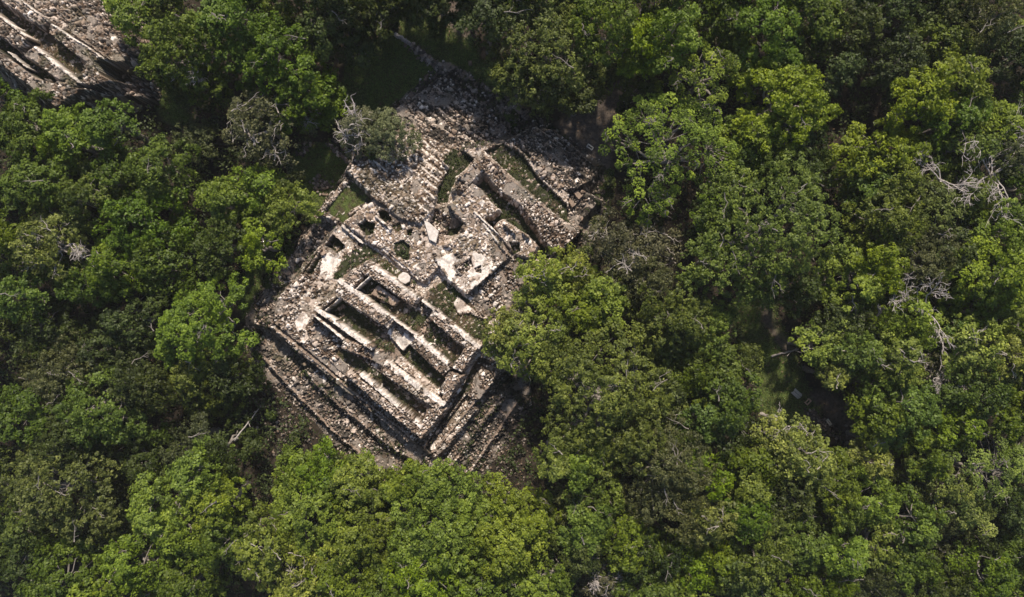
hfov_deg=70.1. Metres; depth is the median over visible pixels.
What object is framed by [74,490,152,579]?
broadleaf tree
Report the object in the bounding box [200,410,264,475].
broadleaf tree
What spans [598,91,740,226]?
puffy crowned tree
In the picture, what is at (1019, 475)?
broadleaf tree
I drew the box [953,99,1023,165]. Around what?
broadleaf tree
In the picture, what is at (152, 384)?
broadleaf tree
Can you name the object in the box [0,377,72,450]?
broadleaf tree
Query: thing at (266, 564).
broadleaf tree
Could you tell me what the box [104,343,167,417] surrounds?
broadleaf tree
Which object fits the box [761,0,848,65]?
broadleaf tree
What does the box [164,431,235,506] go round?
broadleaf tree
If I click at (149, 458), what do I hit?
broadleaf tree
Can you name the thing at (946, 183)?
dead tree
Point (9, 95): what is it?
broadleaf tree
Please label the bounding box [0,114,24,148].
broadleaf tree
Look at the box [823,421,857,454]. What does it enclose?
scattered stones
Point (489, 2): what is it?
broadleaf tree
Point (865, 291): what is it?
broadleaf tree
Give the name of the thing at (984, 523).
puffy crowned tree
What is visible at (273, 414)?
shrub
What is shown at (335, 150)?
stone wall
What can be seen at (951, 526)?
feathery tree
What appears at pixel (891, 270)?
broadleaf tree
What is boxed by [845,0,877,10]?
broadleaf tree
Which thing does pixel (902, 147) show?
broadleaf tree
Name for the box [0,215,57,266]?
broadleaf tree
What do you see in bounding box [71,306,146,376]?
broadleaf tree
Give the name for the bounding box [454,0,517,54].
broadleaf tree
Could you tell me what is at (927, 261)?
feathery tree
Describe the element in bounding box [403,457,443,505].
broadleaf tree
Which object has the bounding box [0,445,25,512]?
olive green tree
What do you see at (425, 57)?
stone wall
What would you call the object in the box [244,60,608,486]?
ruined temple
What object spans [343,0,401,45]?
broadleaf tree
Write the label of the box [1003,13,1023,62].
broadleaf tree
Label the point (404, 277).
altar stone
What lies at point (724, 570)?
broadleaf tree
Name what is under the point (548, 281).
broadleaf tree
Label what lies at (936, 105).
broadleaf tree
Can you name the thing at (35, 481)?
olive green tree
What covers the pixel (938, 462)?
broadleaf tree
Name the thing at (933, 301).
feathery tree
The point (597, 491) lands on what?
olive green tree
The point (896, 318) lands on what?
broadleaf tree
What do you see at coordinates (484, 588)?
broadleaf tree
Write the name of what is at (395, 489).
broadleaf tree
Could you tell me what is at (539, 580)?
broadleaf tree
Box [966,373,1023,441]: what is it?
broadleaf tree
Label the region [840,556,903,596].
feathery tree
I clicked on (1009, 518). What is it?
broadleaf tree
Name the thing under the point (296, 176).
shrub
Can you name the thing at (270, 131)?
twiggy tree
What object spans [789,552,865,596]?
broadleaf tree
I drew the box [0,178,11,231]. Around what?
broadleaf tree
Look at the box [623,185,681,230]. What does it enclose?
broadleaf tree
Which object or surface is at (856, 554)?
broadleaf tree
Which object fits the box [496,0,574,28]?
broadleaf tree
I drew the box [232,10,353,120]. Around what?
broadleaf tree
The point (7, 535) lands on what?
olive green tree
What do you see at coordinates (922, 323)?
broadleaf tree
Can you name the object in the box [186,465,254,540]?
broadleaf tree
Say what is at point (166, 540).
broadleaf tree
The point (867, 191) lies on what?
broadleaf tree
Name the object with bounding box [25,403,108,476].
broadleaf tree
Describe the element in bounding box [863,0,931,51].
broadleaf tree
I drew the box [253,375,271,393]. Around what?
shrub
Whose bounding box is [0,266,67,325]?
broadleaf tree
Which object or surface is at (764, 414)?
dead tree
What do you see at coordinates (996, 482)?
puffy crowned tree
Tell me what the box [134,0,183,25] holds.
broadleaf tree
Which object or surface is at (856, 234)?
broadleaf tree
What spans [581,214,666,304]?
twiggy tree
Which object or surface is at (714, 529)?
broadleaf tree
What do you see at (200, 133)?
feathery tree
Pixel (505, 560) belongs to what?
broadleaf tree
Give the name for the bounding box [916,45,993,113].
broadleaf tree
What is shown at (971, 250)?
broadleaf tree
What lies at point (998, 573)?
broadleaf tree
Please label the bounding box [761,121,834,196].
broadleaf tree
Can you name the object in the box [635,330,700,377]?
broadleaf tree
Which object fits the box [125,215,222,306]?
broadleaf tree
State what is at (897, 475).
broadleaf tree
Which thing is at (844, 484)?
broadleaf tree
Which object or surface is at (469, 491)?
broadleaf tree
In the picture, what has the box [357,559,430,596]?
broadleaf tree
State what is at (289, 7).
broadleaf tree
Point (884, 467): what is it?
broadleaf tree
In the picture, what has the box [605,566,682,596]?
broadleaf tree
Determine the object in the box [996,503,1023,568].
broadleaf tree
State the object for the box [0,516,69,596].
broadleaf tree
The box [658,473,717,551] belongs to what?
feathery tree
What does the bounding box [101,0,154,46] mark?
broadleaf tree
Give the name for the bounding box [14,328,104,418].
feathery tree
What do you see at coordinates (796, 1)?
broadleaf tree
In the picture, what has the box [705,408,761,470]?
broadleaf tree
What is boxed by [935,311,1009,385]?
broadleaf tree
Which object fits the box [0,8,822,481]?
grass
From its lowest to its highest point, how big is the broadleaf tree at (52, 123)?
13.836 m
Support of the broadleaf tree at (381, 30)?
on the ground at (604, 110)
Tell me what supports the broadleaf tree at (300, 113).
on the ground at (604, 110)
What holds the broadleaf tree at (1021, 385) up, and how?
on the ground at (604, 110)
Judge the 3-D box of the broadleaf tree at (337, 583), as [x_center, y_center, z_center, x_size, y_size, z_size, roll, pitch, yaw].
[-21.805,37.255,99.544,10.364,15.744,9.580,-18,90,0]
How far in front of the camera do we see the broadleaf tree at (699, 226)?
94.65 m
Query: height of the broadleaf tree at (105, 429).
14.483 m
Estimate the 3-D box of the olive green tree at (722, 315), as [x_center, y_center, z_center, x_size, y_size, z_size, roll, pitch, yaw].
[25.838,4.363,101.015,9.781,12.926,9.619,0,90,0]
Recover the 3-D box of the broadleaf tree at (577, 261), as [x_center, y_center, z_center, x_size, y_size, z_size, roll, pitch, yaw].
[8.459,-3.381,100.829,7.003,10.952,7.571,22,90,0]
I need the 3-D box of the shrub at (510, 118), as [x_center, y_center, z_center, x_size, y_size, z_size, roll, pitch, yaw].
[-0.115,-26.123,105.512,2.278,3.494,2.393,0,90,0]
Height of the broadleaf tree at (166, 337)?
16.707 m
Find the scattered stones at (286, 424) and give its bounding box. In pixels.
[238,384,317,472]
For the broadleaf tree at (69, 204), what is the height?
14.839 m
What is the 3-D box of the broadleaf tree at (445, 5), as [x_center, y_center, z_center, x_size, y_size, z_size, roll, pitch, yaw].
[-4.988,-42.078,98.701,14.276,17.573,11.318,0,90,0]
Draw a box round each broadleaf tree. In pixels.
[0,75,40,122]
[0,87,68,170]
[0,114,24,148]
[0,144,92,218]
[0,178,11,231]
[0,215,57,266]
[0,246,23,290]
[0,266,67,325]
[0,313,16,355]
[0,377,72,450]
[0,382,18,436]
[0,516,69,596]
[0,532,23,580]
[7,295,90,377]
[8,206,96,281]
[14,527,115,596]
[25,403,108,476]
[35,101,126,175]
[50,254,115,308]
[52,360,176,452]
[53,158,141,239]
[60,570,132,596]
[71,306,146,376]
[73,97,148,158]
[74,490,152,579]
[83,144,149,207]
[84,232,147,302]
[88,524,191,596]
[89,179,199,274]
[97,280,168,355]
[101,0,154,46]
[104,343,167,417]
[115,434,179,484]
[124,132,204,201]
[124,361,196,413]
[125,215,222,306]
[125,469,192,544]
[133,7,238,109]
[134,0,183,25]
[149,497,235,570]
[153,270,259,375]
[156,547,233,596]
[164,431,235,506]
[170,50,234,110]
[185,216,246,277]
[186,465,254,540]
[190,0,271,72]
[193,165,262,232]
[193,503,263,571]
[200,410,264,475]
[206,349,266,407]
[209,0,262,17]
[228,499,308,581]
[230,162,289,226]
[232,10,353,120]
[235,217,288,276]
[255,530,343,596]
[257,0,308,31]
[259,178,325,238]
[264,444,395,578]
[272,71,348,138]
[283,435,346,512]
[295,0,374,67]
[302,550,382,596]
[310,0,380,33]
[321,474,401,572]
[327,450,391,511]
[329,0,427,40]
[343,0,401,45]
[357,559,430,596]
[376,3,416,28]
[378,457,446,515]
[379,0,453,24]
[379,458,498,580]
[382,509,476,596]
[402,0,469,40]
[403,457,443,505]
[421,457,487,528]
[423,0,495,19]
[441,553,526,596]
[452,0,537,18]
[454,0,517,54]
[454,471,558,589]
[481,282,583,387]
[482,302,544,359]
[485,52,541,97]
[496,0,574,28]
[502,486,566,551]
[507,546,575,596]
[512,54,573,112]
[513,245,579,306]
[531,436,571,482]
[544,280,608,339]
[544,529,613,581]
[548,66,605,116]
[553,242,599,293]
[553,488,615,557]
[559,423,621,476]
[562,0,644,66]
[563,444,600,493]
[564,264,633,342]
[569,0,639,28]
[593,501,665,573]
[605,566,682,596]
[608,59,660,114]
[609,11,668,80]
[619,518,692,583]
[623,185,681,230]
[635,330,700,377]
[638,0,693,26]
[638,0,704,74]
[638,329,720,414]
[644,404,714,469]
[652,565,709,596]
[657,529,715,592]
[664,523,752,595]
[669,482,739,547]
[670,384,726,451]
[673,0,758,76]
[680,448,739,501]
[682,331,746,403]
[687,198,733,244]
[689,189,740,242]
[691,0,751,17]
[699,441,771,517]
[704,371,763,437]
[704,476,775,544]
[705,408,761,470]
[710,0,804,87]
[712,56,843,172]
[714,106,790,186]
[731,433,787,491]
[745,407,792,467]
[752,549,822,596]
[756,255,823,319]
[756,460,815,537]
[760,408,839,487]
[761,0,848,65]
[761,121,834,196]
[765,506,832,574]
[776,0,814,22]
[783,446,864,524]
[787,323,839,368]
[787,444,838,502]
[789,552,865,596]
[791,474,868,544]
[799,313,886,392]
[801,238,887,322]
[802,0,889,59]
[802,361,850,390]
[807,285,879,345]
[815,319,857,362]
[815,520,869,581]
[819,117,932,208]
[823,48,867,96]
[824,146,897,216]
[826,465,902,528]
[827,516,909,568]
[838,439,894,482]
[842,205,914,260]
[842,239,915,303]
[842,382,907,440]
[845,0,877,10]
[845,428,891,458]
[850,284,916,351]
[850,355,914,418]
[855,28,931,109]
[860,518,947,596]
[862,364,943,447]
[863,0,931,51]
[869,328,928,387]
[871,452,955,514]
[873,475,949,558]
[874,63,959,140]
[876,287,943,355]
[889,431,953,481]
[896,405,964,459]
[897,0,948,13]
[900,9,974,73]
[904,0,979,49]
[905,551,977,596]
[909,402,989,455]
[913,223,987,285]
[914,302,978,365]
[915,87,992,153]
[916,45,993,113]
[921,120,1002,181]
[928,352,1016,428]
[931,271,1005,328]
[932,5,1013,91]
[933,518,983,585]
[935,156,1003,228]
[935,230,1023,318]
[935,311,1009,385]
[937,535,1020,596]
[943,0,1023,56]
[948,83,1000,138]
[948,503,1020,577]
[949,191,1006,231]
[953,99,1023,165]
[954,197,1023,267]
[955,329,1023,384]
[961,11,1023,90]
[965,284,1023,342]
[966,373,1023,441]
[967,0,1001,13]
[976,573,1023,596]
[980,485,1023,542]
[981,507,1023,581]
[991,437,1023,490]
[996,160,1023,217]
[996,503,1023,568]
[998,372,1023,417]
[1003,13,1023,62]
[1009,72,1023,140]
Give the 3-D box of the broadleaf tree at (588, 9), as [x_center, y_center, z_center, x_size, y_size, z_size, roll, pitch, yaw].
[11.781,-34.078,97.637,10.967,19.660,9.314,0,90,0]
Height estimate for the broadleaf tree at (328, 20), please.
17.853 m
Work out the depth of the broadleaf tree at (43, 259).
95.14 m
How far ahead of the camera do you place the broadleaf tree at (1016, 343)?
95.20 m
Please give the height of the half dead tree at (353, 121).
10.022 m
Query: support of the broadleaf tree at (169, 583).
on the ground at (604, 110)
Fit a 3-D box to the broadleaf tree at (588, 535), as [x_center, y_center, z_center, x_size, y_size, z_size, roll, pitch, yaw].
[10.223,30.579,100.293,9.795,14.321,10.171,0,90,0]
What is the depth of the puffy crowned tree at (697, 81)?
93.61 m
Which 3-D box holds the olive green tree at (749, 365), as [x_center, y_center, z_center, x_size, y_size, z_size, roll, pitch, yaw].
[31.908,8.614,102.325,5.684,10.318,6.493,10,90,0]
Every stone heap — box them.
[308,173,334,196]
[498,107,511,118]
[801,408,831,438]
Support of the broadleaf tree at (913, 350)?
on the ground at (604, 110)
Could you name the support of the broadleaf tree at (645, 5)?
on the ground at (604, 110)
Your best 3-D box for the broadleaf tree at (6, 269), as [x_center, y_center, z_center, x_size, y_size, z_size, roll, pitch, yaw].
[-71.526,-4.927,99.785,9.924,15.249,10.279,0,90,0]
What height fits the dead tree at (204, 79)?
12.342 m
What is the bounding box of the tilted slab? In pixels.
[424,221,438,242]
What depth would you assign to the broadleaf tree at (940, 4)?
97.55 m
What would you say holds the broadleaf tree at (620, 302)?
on the ground at (604, 110)
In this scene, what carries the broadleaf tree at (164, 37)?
on the ground at (604, 110)
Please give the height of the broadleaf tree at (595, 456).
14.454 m
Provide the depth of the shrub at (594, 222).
105.01 m
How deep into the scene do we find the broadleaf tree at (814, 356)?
96.75 m
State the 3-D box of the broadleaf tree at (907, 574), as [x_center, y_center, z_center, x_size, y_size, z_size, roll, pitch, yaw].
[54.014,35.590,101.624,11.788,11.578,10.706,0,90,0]
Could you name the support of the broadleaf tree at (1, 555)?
on the ground at (604, 110)
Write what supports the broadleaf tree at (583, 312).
on the ground at (604, 110)
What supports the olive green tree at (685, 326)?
on the ground at (604, 110)
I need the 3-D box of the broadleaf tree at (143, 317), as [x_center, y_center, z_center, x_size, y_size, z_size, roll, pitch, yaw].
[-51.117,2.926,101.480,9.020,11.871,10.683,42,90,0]
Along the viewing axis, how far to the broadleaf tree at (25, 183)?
95.96 m
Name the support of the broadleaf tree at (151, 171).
on the ground at (604, 110)
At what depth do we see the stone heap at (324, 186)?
106.74 m
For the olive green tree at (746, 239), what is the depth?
91.69 m
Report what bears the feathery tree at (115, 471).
on the ground at (604, 110)
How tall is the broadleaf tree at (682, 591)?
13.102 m
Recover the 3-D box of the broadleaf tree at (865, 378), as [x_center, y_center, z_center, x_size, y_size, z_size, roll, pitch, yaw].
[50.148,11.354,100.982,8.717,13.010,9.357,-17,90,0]
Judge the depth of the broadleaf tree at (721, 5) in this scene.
95.48 m
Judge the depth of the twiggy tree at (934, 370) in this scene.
98.31 m
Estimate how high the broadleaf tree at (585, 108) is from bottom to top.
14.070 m
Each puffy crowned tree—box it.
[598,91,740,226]
[654,41,740,112]
[905,463,981,520]
[916,424,1023,526]
[935,479,999,538]
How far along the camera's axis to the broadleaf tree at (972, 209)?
96.75 m
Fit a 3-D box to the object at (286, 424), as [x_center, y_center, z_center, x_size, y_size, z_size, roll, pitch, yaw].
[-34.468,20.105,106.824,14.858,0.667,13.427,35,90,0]
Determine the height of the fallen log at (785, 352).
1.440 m
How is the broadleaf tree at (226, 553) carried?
on the ground at (604, 110)
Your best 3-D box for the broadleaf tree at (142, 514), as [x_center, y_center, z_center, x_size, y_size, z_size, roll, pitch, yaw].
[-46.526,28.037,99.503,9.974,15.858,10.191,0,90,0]
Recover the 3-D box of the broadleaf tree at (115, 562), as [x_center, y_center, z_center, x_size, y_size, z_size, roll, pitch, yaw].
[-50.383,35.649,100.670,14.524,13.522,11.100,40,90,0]
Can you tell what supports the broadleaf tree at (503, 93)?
on the ground at (604, 110)
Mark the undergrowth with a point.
(416, 358)
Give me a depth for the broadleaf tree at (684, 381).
96.71 m
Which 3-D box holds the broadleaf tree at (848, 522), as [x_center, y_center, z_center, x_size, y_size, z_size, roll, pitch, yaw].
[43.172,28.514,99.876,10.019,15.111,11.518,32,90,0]
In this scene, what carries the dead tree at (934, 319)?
on the ground at (604, 110)
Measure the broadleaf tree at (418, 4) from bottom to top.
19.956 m
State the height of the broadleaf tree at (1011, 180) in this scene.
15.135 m
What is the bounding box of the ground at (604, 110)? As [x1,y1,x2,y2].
[0,0,1023,596]
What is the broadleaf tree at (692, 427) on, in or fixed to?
on the ground at (604, 110)
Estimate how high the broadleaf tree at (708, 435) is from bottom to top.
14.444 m
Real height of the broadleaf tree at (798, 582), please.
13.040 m
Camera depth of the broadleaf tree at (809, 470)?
93.47 m
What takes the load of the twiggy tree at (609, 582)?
on the ground at (604, 110)
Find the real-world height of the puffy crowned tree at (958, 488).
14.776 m
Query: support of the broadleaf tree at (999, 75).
on the ground at (604, 110)
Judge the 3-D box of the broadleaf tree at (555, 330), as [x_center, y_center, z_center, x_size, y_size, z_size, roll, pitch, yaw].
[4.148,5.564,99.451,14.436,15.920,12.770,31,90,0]
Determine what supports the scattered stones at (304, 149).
on the ground at (604, 110)
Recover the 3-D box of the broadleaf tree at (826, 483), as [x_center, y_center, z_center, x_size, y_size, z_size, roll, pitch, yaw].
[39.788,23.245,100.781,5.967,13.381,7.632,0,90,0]
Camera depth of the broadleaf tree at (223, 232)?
96.44 m
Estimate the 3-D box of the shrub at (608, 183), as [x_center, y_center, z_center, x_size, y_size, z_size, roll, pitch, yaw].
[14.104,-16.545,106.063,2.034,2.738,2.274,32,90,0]
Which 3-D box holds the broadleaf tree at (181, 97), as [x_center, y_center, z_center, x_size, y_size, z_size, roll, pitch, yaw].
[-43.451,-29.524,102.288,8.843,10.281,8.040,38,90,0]
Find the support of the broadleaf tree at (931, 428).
on the ground at (604, 110)
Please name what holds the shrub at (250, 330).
on the ground at (604, 110)
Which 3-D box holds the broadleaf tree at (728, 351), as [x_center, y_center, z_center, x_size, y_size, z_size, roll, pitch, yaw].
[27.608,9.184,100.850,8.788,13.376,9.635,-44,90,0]
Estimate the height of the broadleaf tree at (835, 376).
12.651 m
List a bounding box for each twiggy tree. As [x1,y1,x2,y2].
[218,87,323,179]
[575,548,641,596]
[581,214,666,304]
[583,206,633,264]
[617,217,688,273]
[916,342,969,396]
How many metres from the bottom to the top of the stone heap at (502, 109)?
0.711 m
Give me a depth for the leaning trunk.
101.06 m
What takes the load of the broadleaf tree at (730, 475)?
on the ground at (604, 110)
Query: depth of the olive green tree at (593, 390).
93.28 m
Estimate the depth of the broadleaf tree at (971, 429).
95.81 m
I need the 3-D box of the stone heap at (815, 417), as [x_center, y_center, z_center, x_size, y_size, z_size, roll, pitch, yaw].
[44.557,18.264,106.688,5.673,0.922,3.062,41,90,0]
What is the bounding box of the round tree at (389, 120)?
[364,106,422,162]
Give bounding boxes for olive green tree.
[0,428,125,545]
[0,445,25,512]
[0,492,53,553]
[158,325,254,423]
[482,0,617,119]
[526,320,675,480]
[561,474,624,532]
[604,405,671,477]
[609,417,658,476]
[617,298,689,364]
[632,368,689,427]
[636,281,717,356]
[674,295,738,364]
[675,145,850,310]
[689,539,775,596]
[715,515,802,591]
[725,335,764,384]
[839,162,933,257]
[885,166,969,254]
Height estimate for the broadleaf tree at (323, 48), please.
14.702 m
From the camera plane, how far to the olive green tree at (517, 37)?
94.24 m
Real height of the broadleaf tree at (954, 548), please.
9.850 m
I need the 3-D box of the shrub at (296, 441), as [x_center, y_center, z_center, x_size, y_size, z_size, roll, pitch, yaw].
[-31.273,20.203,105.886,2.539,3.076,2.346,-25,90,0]
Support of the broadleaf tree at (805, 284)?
on the ground at (604, 110)
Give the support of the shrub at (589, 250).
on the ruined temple
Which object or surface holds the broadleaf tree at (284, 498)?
on the ground at (604, 110)
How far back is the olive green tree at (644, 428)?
91.99 m
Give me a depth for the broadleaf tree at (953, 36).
96.75 m
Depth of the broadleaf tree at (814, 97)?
94.29 m
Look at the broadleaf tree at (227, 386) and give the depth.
98.12 m
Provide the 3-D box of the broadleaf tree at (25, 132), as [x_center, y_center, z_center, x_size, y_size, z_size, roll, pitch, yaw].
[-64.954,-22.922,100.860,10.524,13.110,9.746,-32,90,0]
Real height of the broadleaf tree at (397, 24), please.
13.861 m
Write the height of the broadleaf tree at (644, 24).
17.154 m
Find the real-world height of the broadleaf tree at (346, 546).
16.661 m
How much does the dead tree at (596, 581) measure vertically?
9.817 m
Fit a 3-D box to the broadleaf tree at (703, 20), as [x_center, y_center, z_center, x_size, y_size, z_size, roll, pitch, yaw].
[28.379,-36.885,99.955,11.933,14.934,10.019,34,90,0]
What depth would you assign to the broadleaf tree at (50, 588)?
96.62 m
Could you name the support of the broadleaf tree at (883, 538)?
on the ground at (604, 110)
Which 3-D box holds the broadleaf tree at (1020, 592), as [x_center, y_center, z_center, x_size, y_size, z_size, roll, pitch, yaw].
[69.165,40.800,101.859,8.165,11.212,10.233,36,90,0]
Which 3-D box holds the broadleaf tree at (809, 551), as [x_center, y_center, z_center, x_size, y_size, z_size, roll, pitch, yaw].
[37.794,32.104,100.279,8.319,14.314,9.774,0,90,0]
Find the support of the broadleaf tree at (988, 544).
on the ground at (604, 110)
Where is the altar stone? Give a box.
[398,272,410,283]
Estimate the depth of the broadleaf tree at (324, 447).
96.87 m
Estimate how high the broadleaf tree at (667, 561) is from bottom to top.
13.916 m
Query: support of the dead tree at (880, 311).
on the ground at (604, 110)
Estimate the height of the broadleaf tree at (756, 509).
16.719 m
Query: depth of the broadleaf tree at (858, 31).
96.20 m
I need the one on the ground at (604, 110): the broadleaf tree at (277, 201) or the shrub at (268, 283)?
the broadleaf tree at (277, 201)
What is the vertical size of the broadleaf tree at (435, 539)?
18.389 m
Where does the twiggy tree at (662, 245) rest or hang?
on the ground at (604, 110)
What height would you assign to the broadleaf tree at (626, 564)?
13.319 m
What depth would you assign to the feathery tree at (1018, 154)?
94.72 m
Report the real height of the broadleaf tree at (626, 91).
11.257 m
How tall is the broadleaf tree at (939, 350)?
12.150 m
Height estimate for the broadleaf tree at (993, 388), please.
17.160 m
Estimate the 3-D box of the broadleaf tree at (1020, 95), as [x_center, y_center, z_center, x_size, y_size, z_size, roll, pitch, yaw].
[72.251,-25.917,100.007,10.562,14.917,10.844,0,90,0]
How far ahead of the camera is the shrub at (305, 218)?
105.59 m
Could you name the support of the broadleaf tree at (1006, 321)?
on the ground at (604, 110)
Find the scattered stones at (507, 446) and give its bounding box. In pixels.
[479,422,541,494]
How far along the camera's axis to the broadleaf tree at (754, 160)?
96.39 m
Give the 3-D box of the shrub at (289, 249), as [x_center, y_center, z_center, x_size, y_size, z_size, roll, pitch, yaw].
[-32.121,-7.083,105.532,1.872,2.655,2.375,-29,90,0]
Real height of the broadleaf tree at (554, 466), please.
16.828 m
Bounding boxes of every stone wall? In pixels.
[325,143,350,164]
[331,135,355,158]
[404,42,447,74]
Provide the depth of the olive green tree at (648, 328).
97.88 m
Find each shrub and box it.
[243,327,263,344]
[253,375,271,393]
[262,274,280,288]
[264,407,277,421]
[283,240,294,256]
[286,169,305,182]
[288,430,303,446]
[301,213,311,225]
[364,149,376,160]
[503,109,517,126]
[579,242,594,256]
[590,214,605,231]
[601,176,616,191]
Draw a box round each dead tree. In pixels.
[18,218,100,265]
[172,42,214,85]
[332,93,388,160]
[588,562,626,594]
[759,402,808,452]
[856,305,885,339]
[887,265,954,353]
[913,149,981,193]
[915,360,971,414]
[947,100,1023,228]
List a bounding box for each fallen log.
[394,32,411,45]
[771,348,800,356]
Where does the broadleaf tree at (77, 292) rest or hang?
on the ground at (604, 110)
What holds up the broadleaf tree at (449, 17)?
on the ground at (604, 110)
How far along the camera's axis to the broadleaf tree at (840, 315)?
96.77 m
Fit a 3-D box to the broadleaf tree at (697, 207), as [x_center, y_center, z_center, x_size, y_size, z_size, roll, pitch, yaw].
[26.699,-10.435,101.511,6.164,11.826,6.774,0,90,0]
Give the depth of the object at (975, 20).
95.08 m
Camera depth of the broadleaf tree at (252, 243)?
98.48 m
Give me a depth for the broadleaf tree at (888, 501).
95.66 m
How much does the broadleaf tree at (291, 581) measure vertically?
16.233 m
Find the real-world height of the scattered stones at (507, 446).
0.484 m
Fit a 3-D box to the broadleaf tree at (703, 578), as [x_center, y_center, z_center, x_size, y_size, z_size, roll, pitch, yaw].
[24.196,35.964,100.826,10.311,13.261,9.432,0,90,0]
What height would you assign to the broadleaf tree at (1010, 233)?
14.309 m
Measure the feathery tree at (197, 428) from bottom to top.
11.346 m
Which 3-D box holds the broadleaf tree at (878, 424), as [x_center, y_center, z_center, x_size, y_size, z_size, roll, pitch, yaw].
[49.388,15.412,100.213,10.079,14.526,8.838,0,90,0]
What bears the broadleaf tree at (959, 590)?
on the ground at (604, 110)
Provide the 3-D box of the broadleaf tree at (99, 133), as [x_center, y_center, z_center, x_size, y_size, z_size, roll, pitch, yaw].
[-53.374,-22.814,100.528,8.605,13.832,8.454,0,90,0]
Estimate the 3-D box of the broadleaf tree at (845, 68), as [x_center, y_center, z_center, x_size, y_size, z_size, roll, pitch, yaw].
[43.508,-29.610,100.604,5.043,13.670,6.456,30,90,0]
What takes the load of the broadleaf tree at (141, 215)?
on the ground at (604, 110)
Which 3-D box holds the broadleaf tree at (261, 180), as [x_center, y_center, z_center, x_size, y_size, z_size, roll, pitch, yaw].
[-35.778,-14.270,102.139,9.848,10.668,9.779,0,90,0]
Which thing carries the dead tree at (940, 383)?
on the ground at (604, 110)
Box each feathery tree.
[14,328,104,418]
[77,422,160,501]
[158,411,226,466]
[169,117,218,167]
[547,481,600,525]
[602,474,663,528]
[615,253,679,310]
[625,406,727,523]
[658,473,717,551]
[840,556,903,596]
[889,220,962,306]
[902,493,977,558]
[918,231,994,309]
[957,130,1023,177]
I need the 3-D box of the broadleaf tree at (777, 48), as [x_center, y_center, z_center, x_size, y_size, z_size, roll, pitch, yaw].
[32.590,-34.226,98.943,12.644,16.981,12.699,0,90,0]
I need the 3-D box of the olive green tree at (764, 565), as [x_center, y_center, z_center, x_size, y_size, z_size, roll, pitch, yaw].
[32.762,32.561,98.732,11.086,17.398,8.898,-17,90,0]
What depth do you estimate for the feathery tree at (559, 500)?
97.43 m
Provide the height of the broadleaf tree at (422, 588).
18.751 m
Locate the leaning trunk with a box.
[234,406,260,440]
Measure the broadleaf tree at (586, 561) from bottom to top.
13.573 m
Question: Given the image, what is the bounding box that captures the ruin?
[0,0,161,120]
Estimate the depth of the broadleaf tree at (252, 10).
96.88 m
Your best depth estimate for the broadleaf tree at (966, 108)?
94.69 m
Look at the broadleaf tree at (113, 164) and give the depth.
97.80 m
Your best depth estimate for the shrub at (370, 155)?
99.78 m
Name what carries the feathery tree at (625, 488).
on the ground at (604, 110)
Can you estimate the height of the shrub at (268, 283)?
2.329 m
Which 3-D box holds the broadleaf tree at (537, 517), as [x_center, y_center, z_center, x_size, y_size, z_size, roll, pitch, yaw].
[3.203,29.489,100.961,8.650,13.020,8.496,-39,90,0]
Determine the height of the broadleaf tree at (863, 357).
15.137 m
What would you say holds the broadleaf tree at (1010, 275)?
on the ground at (604, 110)
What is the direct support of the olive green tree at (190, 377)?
on the ground at (604, 110)
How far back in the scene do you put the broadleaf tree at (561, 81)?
95.91 m
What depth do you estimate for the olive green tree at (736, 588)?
95.90 m
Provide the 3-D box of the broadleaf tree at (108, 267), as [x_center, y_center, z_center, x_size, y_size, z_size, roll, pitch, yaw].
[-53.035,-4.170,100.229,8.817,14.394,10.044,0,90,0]
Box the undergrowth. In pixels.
[0,0,1023,596]
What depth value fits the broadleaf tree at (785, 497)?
95.09 m
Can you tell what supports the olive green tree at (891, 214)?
on the ground at (604, 110)
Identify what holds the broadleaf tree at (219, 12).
on the ground at (604, 110)
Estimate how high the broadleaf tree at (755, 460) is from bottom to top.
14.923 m
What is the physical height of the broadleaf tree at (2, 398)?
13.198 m
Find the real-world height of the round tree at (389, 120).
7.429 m
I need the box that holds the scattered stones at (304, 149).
[295,140,311,156]
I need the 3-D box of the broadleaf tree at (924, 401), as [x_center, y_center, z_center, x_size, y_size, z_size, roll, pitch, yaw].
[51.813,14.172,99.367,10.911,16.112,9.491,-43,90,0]
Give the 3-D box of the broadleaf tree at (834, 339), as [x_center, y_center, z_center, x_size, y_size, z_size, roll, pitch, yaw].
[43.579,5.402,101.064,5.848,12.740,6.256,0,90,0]
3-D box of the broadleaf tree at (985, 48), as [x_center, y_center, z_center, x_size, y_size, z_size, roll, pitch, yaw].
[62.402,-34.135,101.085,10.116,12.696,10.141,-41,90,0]
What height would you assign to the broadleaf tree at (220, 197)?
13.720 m
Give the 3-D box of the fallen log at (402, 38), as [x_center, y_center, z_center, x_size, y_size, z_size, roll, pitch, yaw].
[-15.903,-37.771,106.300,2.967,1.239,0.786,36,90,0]
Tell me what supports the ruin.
on the ground at (604, 110)
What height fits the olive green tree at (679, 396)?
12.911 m
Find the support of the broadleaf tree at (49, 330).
on the ground at (604, 110)
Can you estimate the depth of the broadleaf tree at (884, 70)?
96.88 m
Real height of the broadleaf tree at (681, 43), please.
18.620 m
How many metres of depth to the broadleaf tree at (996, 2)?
97.63 m
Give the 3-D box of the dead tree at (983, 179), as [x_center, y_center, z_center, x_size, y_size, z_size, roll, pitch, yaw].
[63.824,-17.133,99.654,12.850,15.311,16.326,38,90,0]

